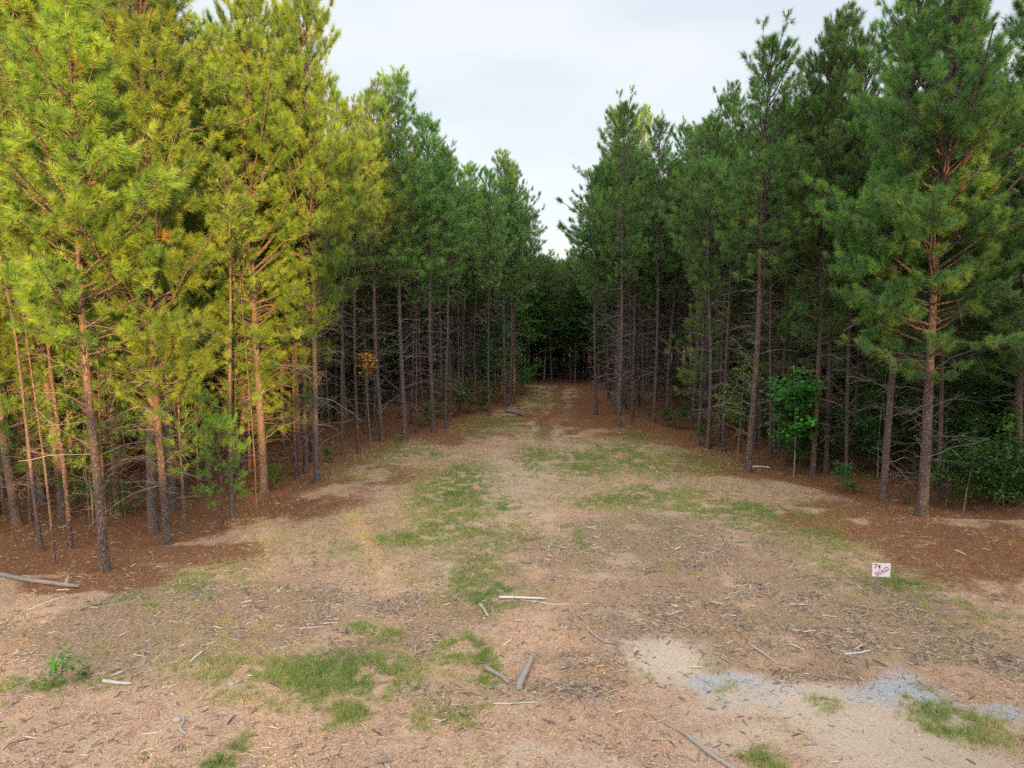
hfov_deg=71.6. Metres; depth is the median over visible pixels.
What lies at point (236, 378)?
pine tree
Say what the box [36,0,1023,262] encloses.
sky
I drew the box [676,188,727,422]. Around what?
pine tree
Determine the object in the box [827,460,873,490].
shrub
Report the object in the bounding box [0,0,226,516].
pine tree
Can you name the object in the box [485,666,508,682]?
broken branch
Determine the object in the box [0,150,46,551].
pine tree
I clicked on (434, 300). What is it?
pine tree
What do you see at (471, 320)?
pine tree
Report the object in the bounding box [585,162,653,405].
pine tree
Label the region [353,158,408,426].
pine tree
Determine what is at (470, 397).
shrub
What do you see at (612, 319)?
pine tree
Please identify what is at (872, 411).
pine tree
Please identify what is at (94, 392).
pine tree
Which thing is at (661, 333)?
pine tree
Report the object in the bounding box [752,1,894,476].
pine tree
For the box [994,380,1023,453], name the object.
broadleaf tree
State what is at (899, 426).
pine tree
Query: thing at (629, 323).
pine tree
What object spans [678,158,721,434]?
pine tree
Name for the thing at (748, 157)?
pine tree
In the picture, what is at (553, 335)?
broadleaf tree
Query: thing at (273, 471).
shrub
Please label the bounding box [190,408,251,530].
young pine
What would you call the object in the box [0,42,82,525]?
pine tree
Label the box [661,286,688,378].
pine tree
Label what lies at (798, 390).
broadleaf sapling
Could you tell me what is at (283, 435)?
pine tree
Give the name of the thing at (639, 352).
pine tree
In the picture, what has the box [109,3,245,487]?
pine tree
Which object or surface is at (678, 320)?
pine tree
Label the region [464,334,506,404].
broadleaf tree
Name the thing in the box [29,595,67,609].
stick
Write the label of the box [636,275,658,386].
pine tree
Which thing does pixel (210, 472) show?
pine tree
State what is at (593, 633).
broken branch
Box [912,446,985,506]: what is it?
shrub
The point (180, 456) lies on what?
young pine
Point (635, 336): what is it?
pine tree
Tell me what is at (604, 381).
pine tree
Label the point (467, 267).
pine tree
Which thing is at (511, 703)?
stick
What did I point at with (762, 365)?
young pine
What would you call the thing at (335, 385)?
pine tree
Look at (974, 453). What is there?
broadleaf sapling
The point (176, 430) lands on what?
pine tree
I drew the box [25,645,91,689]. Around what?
leafy weed
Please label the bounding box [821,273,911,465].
young pine
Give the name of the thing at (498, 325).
broadleaf tree
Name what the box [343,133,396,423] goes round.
pine tree
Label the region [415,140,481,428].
pine tree
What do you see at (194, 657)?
stick
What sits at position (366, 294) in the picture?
pine tree
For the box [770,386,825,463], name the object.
broadleaf tree
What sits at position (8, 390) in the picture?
pine tree
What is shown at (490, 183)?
pine tree
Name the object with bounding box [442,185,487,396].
pine tree
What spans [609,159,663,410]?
pine tree
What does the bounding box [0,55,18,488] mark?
pine tree
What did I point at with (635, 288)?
pine tree
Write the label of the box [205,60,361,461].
pine tree
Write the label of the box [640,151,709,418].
pine tree
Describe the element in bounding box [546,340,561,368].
shrub
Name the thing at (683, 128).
pine tree
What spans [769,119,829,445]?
pine tree
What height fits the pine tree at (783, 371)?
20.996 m
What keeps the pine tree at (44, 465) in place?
on the ground at (868, 739)
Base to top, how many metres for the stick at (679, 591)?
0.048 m
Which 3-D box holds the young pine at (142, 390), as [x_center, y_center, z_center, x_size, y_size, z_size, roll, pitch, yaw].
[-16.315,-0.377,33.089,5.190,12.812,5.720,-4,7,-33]
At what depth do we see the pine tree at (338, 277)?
49.17 m
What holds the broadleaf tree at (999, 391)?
on the ground at (868, 739)
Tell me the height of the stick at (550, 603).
0.080 m
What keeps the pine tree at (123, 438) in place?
on the ground at (868, 739)
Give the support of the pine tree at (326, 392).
on the ground at (868, 739)
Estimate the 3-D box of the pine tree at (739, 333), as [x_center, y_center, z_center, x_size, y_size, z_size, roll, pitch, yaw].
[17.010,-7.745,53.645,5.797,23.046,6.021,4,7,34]
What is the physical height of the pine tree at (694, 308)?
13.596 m
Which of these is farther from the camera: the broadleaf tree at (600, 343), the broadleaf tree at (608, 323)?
the broadleaf tree at (608, 323)
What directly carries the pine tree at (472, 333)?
on the ground at (868, 739)
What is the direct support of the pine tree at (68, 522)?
on the ground at (868, 739)
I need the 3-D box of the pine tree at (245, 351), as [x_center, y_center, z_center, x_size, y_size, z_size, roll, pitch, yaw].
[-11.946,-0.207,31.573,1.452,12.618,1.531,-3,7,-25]
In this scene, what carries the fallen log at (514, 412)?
on the ground at (868, 739)
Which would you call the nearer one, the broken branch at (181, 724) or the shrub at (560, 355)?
the broken branch at (181, 724)
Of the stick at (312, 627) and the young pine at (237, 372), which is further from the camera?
the young pine at (237, 372)
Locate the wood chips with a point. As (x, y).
(672, 597)
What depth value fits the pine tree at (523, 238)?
65.73 m
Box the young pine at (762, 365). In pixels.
[725,265,809,448]
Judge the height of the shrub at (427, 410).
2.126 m
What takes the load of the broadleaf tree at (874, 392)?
on the ground at (868, 739)
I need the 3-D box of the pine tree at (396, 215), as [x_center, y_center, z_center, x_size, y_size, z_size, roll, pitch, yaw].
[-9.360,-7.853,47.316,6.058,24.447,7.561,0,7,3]
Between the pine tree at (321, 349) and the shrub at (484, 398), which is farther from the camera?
the shrub at (484, 398)
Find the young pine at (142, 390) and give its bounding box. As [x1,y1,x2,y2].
[101,246,217,503]
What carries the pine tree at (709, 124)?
on the ground at (868, 739)
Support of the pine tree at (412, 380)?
on the ground at (868, 739)
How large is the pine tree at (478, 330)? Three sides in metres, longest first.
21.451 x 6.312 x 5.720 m
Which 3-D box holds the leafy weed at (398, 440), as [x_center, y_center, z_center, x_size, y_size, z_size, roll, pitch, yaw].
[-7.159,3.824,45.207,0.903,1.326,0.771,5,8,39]
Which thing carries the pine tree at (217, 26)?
on the ground at (868, 739)
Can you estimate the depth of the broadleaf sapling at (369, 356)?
43.55 m
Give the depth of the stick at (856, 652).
18.69 m
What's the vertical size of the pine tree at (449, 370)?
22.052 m
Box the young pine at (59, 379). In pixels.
[3,326,92,448]
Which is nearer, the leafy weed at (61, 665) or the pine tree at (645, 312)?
the leafy weed at (61, 665)
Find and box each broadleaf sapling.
[55,437,115,524]
[355,352,378,453]
[712,365,766,461]
[755,365,827,476]
[942,439,1005,512]
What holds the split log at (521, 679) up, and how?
on the ground at (868, 739)
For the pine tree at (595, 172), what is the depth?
59.53 m
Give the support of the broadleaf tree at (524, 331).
on the ground at (868, 739)
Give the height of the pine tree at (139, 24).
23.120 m
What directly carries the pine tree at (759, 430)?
on the ground at (868, 739)
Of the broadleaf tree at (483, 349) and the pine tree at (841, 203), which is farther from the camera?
the broadleaf tree at (483, 349)
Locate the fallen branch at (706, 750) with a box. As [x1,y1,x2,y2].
[684,732,735,767]
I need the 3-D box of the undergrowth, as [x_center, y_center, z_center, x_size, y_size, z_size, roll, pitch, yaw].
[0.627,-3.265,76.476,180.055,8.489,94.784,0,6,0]
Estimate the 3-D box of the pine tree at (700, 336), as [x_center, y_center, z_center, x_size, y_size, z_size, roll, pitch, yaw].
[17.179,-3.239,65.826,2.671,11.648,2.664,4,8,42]
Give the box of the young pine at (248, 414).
[209,266,291,479]
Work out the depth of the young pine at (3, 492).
34.08 m
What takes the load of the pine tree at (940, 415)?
on the ground at (868, 739)
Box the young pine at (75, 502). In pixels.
[0,267,148,513]
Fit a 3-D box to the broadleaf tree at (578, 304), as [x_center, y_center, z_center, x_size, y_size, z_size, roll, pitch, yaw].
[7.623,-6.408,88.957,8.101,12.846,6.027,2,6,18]
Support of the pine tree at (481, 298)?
on the ground at (868, 739)
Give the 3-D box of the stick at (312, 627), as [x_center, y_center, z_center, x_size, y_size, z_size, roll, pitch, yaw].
[-5.686,6.935,20.210,0.711,0.059,0.042,-1,6,-5]
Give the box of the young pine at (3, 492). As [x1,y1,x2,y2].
[0,296,67,497]
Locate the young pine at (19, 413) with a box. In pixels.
[0,305,61,504]
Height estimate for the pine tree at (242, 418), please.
24.217 m
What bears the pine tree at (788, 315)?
on the ground at (868, 739)
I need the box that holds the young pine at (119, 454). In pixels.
[66,291,175,491]
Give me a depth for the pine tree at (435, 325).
93.34 m
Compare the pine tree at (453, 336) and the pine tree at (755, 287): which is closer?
the pine tree at (755, 287)
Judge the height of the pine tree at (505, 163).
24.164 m
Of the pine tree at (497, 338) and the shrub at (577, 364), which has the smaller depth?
the pine tree at (497, 338)
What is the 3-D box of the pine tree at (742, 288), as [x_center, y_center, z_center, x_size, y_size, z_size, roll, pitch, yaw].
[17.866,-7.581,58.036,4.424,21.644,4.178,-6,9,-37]
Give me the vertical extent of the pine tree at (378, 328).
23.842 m
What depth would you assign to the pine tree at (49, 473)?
37.77 m
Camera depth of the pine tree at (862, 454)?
39.74 m
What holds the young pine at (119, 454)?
on the ground at (868, 739)
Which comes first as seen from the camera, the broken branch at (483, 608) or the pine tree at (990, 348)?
the broken branch at (483, 608)
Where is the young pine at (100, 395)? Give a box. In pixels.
[38,317,142,531]
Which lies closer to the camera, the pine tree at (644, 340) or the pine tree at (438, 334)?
the pine tree at (438, 334)
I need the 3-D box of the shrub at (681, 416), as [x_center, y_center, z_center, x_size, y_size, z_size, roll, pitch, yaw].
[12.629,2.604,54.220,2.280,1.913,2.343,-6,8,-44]
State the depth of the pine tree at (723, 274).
48.14 m
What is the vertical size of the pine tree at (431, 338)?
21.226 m
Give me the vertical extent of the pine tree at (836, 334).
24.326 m
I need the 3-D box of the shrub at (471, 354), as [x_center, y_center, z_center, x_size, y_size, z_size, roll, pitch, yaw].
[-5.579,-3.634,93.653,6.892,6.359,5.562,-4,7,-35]
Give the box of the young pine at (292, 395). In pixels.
[250,312,322,478]
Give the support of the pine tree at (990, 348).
on the ground at (868, 739)
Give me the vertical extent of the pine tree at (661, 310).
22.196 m
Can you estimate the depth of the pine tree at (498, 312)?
77.53 m
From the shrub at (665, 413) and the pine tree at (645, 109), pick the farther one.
the pine tree at (645, 109)
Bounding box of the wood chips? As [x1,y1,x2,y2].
[0,441,1023,767]
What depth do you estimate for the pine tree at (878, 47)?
36.47 m
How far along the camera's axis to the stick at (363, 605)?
21.68 m
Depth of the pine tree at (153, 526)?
28.13 m
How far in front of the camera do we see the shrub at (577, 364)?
96.21 m
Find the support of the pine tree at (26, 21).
on the ground at (868, 739)
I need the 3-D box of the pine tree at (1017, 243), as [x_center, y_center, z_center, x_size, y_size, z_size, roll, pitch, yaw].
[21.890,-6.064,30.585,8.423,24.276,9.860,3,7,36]
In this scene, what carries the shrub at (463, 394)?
on the ground at (868, 739)
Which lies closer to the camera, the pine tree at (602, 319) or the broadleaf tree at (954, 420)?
the broadleaf tree at (954, 420)
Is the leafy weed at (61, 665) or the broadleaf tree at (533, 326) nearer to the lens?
the leafy weed at (61, 665)
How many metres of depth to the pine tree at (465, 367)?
76.53 m
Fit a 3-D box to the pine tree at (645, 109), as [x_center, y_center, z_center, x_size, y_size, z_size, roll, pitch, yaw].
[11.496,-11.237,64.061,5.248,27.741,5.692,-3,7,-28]
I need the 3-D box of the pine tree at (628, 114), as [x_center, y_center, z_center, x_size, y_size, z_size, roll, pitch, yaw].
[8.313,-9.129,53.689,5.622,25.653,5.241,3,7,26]
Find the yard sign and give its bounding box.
[872,563,890,593]
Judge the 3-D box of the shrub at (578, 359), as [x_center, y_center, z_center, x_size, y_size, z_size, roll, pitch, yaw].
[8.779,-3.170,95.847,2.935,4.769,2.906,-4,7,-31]
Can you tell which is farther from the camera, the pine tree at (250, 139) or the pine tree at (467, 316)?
the pine tree at (467, 316)
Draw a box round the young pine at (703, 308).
[658,287,740,447]
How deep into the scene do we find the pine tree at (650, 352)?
91.19 m
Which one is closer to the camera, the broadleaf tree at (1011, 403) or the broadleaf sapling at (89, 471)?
the broadleaf sapling at (89, 471)
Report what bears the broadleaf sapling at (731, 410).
on the ground at (868, 739)
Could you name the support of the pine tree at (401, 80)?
on the ground at (868, 739)
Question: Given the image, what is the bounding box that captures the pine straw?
[0,401,1023,618]
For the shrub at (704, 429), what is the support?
on the ground at (868, 739)
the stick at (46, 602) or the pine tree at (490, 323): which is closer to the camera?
the stick at (46, 602)
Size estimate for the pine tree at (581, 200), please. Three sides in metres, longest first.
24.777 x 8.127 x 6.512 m
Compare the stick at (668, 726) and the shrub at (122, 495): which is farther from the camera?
the shrub at (122, 495)
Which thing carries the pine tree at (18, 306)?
on the ground at (868, 739)
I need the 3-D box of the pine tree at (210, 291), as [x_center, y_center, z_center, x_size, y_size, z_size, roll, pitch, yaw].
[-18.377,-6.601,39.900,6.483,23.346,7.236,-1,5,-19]
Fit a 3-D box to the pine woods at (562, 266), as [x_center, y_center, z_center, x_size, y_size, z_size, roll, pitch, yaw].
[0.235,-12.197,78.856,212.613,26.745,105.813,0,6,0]
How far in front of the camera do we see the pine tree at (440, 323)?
64.43 m
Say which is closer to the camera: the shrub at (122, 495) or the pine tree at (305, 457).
the shrub at (122, 495)
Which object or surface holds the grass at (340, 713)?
on the ground at (868, 739)
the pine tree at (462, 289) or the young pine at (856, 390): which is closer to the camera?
the young pine at (856, 390)
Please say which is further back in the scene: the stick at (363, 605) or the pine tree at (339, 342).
the pine tree at (339, 342)
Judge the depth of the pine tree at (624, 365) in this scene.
68.76 m
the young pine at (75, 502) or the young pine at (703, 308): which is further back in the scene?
the young pine at (703, 308)
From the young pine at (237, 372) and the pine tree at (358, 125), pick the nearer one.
the young pine at (237, 372)
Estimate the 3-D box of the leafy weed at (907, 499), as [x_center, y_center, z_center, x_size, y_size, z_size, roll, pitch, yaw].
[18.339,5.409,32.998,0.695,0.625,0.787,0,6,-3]
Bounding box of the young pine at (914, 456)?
[855,247,971,472]
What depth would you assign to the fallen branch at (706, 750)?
14.43 m
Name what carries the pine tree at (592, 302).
on the ground at (868, 739)
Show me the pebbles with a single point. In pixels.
(488, 678)
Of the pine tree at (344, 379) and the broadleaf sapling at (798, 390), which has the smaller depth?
the broadleaf sapling at (798, 390)
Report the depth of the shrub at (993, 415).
35.39 m
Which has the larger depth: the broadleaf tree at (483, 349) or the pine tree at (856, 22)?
the broadleaf tree at (483, 349)
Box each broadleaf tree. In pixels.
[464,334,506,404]
[476,317,523,397]
[492,293,545,373]
[507,285,551,382]
[526,279,570,380]
[545,281,601,382]
[581,293,636,363]
[584,317,623,388]
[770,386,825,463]
[843,370,922,477]
[895,357,994,489]
[933,325,1023,455]
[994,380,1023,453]
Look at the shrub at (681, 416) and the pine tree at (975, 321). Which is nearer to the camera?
the pine tree at (975, 321)
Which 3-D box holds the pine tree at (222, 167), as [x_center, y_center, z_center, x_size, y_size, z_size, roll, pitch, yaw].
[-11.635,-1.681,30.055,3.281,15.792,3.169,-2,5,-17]
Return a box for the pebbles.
[0,476,1023,767]
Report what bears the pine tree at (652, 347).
on the ground at (868, 739)
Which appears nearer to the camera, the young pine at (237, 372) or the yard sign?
the yard sign
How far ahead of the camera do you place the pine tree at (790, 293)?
43.51 m
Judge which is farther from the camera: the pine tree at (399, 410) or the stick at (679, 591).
the pine tree at (399, 410)
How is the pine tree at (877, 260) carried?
on the ground at (868, 739)
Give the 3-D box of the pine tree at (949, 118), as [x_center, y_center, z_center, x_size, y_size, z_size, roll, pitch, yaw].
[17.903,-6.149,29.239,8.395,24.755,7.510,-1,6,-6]
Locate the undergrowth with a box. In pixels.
[1,316,1023,503]
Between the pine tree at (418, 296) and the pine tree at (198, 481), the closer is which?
the pine tree at (198, 481)
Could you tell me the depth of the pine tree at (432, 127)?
50.59 m
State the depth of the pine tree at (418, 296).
54.09 m
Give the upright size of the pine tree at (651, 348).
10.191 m
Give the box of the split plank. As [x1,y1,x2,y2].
[499,596,546,598]
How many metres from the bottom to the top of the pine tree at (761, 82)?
24.343 m
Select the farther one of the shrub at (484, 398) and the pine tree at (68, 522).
the shrub at (484, 398)
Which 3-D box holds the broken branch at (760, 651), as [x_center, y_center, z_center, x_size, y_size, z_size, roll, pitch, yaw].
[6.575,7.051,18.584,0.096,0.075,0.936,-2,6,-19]
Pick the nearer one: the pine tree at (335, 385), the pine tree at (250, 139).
the pine tree at (250, 139)
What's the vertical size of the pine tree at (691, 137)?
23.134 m
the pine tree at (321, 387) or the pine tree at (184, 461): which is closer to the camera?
the pine tree at (184, 461)
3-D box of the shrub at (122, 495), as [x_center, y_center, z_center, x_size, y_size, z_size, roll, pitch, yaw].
[-17.142,5.071,31.321,2.026,1.701,2.082,0,6,0]
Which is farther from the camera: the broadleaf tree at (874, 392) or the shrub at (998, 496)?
the broadleaf tree at (874, 392)
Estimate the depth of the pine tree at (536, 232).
86.71 m
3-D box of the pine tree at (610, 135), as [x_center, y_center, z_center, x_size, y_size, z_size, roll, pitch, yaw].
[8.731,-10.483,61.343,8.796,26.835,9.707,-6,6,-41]
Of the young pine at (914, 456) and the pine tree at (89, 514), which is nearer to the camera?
the pine tree at (89, 514)
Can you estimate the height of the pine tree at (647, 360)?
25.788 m
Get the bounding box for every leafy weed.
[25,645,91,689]
[75,663,95,680]
[393,434,403,448]
[898,493,912,504]
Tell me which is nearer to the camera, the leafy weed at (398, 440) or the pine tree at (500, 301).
the leafy weed at (398, 440)
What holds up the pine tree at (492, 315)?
on the ground at (868, 739)
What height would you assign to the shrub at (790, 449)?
2.946 m
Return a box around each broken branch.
[179,715,185,734]
[479,603,488,616]
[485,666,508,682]
[586,627,605,642]
[750,644,774,661]
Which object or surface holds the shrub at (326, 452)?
on the ground at (868, 739)
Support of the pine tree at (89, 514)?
on the ground at (868, 739)
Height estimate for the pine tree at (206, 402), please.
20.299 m
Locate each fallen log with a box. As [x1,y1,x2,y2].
[0,572,78,587]
[505,409,523,415]
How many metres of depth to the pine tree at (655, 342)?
76.90 m
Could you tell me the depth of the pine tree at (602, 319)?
72.81 m
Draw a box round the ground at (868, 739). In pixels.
[0,347,1023,767]
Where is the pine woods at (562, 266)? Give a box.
[2,40,1023,468]
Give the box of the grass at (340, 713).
[0,391,1023,767]
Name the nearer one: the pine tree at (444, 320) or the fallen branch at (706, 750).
the fallen branch at (706, 750)
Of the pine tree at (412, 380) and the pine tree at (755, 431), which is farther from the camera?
the pine tree at (412, 380)
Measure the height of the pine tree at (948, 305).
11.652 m
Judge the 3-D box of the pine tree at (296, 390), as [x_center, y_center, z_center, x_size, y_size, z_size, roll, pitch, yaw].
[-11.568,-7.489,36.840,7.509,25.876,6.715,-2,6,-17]
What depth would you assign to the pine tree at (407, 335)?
67.02 m
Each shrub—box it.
[106,479,143,514]
[267,463,290,484]
[321,446,337,459]
[417,402,443,422]
[422,370,470,416]
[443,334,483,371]
[453,377,486,410]
[473,387,497,410]
[507,356,542,394]
[526,340,567,375]
[538,330,585,376]
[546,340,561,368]
[566,347,585,377]
[574,346,596,377]
[657,407,676,421]
[664,406,692,428]
[692,423,720,442]
[779,418,818,464]
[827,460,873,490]
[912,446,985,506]
[936,412,1023,504]
[942,418,1016,494]
[969,404,1023,469]
[980,481,1006,502]
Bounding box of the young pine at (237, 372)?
[179,278,275,496]
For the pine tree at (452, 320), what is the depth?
78.63 m
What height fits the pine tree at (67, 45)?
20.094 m
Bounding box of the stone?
[172,716,181,722]
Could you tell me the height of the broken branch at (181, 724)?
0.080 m
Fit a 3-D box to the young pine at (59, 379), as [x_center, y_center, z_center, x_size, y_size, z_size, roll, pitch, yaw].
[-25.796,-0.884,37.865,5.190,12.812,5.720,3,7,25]
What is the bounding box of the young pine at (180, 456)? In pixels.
[116,330,229,533]
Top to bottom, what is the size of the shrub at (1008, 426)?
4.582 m
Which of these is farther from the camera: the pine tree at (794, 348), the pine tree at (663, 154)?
the pine tree at (663, 154)
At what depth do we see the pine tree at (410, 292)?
51.44 m
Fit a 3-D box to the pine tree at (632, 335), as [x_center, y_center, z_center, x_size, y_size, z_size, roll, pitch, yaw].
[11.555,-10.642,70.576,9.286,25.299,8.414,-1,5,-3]
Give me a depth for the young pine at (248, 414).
38.73 m
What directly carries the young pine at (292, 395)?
on the ground at (868, 739)
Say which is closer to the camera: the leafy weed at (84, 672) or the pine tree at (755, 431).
the leafy weed at (84, 672)
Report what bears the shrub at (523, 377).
on the ground at (868, 739)
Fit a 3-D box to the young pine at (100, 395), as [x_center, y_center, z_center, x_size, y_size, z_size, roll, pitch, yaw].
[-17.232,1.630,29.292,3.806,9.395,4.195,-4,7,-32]
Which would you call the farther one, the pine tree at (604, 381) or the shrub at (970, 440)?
the pine tree at (604, 381)
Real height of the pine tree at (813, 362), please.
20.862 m
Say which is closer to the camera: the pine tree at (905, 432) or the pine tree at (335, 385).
the pine tree at (905, 432)
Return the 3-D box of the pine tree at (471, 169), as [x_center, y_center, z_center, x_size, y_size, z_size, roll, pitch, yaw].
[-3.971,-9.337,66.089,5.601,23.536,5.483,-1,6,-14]
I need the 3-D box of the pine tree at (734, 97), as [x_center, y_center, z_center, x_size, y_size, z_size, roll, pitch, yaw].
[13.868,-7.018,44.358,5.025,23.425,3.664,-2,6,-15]
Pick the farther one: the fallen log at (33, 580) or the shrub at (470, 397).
the shrub at (470, 397)
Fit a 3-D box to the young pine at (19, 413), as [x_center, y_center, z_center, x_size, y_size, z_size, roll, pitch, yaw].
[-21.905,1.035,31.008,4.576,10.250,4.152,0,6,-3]
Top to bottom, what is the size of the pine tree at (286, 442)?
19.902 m
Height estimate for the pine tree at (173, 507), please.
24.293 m
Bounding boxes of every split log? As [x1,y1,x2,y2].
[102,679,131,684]
[516,653,533,689]
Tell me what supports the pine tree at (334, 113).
on the ground at (868, 739)
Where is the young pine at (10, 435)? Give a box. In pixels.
[0,362,67,521]
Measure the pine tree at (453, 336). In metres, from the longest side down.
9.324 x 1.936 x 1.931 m
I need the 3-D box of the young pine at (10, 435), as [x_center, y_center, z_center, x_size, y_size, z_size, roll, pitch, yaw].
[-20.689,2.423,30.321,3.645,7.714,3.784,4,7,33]
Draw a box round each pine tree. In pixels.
[0,0,84,495]
[0,0,98,505]
[0,0,137,519]
[0,0,199,571]
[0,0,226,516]
[0,1,144,479]
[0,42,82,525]
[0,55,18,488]
[0,107,38,515]
[0,131,93,549]
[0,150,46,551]
[0,236,76,564]
[19,115,82,478]
[31,0,241,544]
[38,0,256,511]
[52,0,266,533]
[73,346,91,537]
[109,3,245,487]
[114,370,134,470]
[129,59,216,460]
[145,76,246,464]
[162,75,255,476]
[177,0,341,493]
[178,9,280,453]
[182,276,219,499]
[187,272,220,448]
[195,155,267,518]
[196,30,299,469]
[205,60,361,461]
[213,148,247,447]
[217,0,355,475]
[222,239,263,512]
[239,0,376,483]
[255,53,337,472]
[255,266,291,444]
[258,201,305,456]
[289,253,348,432]
[293,242,340,438]
[300,101,350,426]
[317,247,337,445]
[318,267,358,421]
[320,145,373,427]
[321,85,379,455]
[325,199,366,435]
[327,90,391,453]
[342,74,417,441]
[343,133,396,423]
[344,272,374,433]
[352,184,407,413]
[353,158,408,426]
[359,63,466,439]
[377,167,422,417]
[384,204,425,398]
[386,175,443,423]
[399,110,474,432]
[400,201,442,427]
[403,258,428,433]
[413,187,473,408]
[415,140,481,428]
[420,219,443,387]
[421,161,459,397]
[421,285,442,400]
[424,152,476,421]
[427,286,446,367]
[434,276,452,394]
[440,212,483,391]
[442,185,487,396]
[442,214,490,397]
[442,284,462,374]
[448,160,490,405]
[449,277,469,413]
[449,312,455,368]
[450,190,507,388]
[457,186,483,368]
[465,191,510,398]
[465,256,488,407]
[468,187,500,394]
[470,165,514,415]
[472,218,494,382]
[473,285,516,379]
[479,229,513,387]
[482,292,505,365]
[483,309,501,396]
[484,170,538,405]
[485,147,527,406]
[485,160,545,403]
[491,293,502,383]
[508,207,561,382]
[555,104,661,413]
[557,155,625,400]
[564,158,620,414]
[565,227,616,382]
[578,84,653,426]
[578,194,616,388]
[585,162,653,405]
[591,229,669,400]
[591,275,613,389]
[594,142,656,403]
[597,148,663,417]
[601,189,667,406]
[604,264,622,369]
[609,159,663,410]
[609,285,660,343]
[612,103,669,408]
[614,288,639,384]
[620,228,639,423]
[625,110,687,422]
[631,267,670,391]
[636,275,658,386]
[636,282,671,380]
[636,299,650,373]
[637,189,659,378]
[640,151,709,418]
[641,269,671,393]
[646,180,674,400]
[646,301,662,414]
[650,290,655,381]
[654,107,754,449]
[656,176,692,408]
[659,114,708,418]
[659,121,737,429]
[660,229,694,402]
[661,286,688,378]
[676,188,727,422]
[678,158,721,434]
[682,288,707,408]
[683,7,824,473]
[686,272,702,406]
[693,134,766,442]
[699,79,769,451]
[706,261,746,419]
[713,129,766,427]
[725,127,812,449]
[735,102,813,457]
[735,108,791,439]
[735,157,786,434]
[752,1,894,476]
[758,119,820,454]
[761,133,869,457]
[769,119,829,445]
[773,79,861,447]
[777,0,904,473]
[778,294,807,465]
[798,0,1016,501]
[800,243,846,436]
[814,17,902,475]
[826,0,1023,517]
[849,132,904,454]
[851,67,935,446]
[853,268,893,470]
[869,149,961,465]
[871,141,964,472]
[899,94,1023,482]
[900,5,1020,500]
[919,0,1023,504]
[929,282,965,488]
[971,257,1020,478]
[985,120,1023,496]
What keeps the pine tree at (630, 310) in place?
on the ground at (868, 739)
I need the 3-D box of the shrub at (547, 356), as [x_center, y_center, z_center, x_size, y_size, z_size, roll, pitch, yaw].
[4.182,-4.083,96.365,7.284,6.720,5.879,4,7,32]
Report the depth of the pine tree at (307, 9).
34.88 m
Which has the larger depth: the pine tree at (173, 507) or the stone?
the pine tree at (173, 507)
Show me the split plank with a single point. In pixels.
(522, 597)
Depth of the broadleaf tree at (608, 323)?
89.21 m
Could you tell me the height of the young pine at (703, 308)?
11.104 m
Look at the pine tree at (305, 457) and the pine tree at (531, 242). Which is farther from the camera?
the pine tree at (531, 242)
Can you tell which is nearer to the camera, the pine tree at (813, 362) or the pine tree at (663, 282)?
the pine tree at (813, 362)
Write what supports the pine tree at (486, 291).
on the ground at (868, 739)
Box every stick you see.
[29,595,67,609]
[190,651,202,662]
[299,626,324,628]
[354,603,375,608]
[493,702,532,704]
[532,601,568,604]
[650,715,685,736]
[662,591,697,592]
[844,650,870,654]
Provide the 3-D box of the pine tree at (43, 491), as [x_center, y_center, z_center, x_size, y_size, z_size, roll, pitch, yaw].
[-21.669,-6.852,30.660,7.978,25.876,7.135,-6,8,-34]
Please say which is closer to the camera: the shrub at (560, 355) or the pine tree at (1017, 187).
the pine tree at (1017, 187)

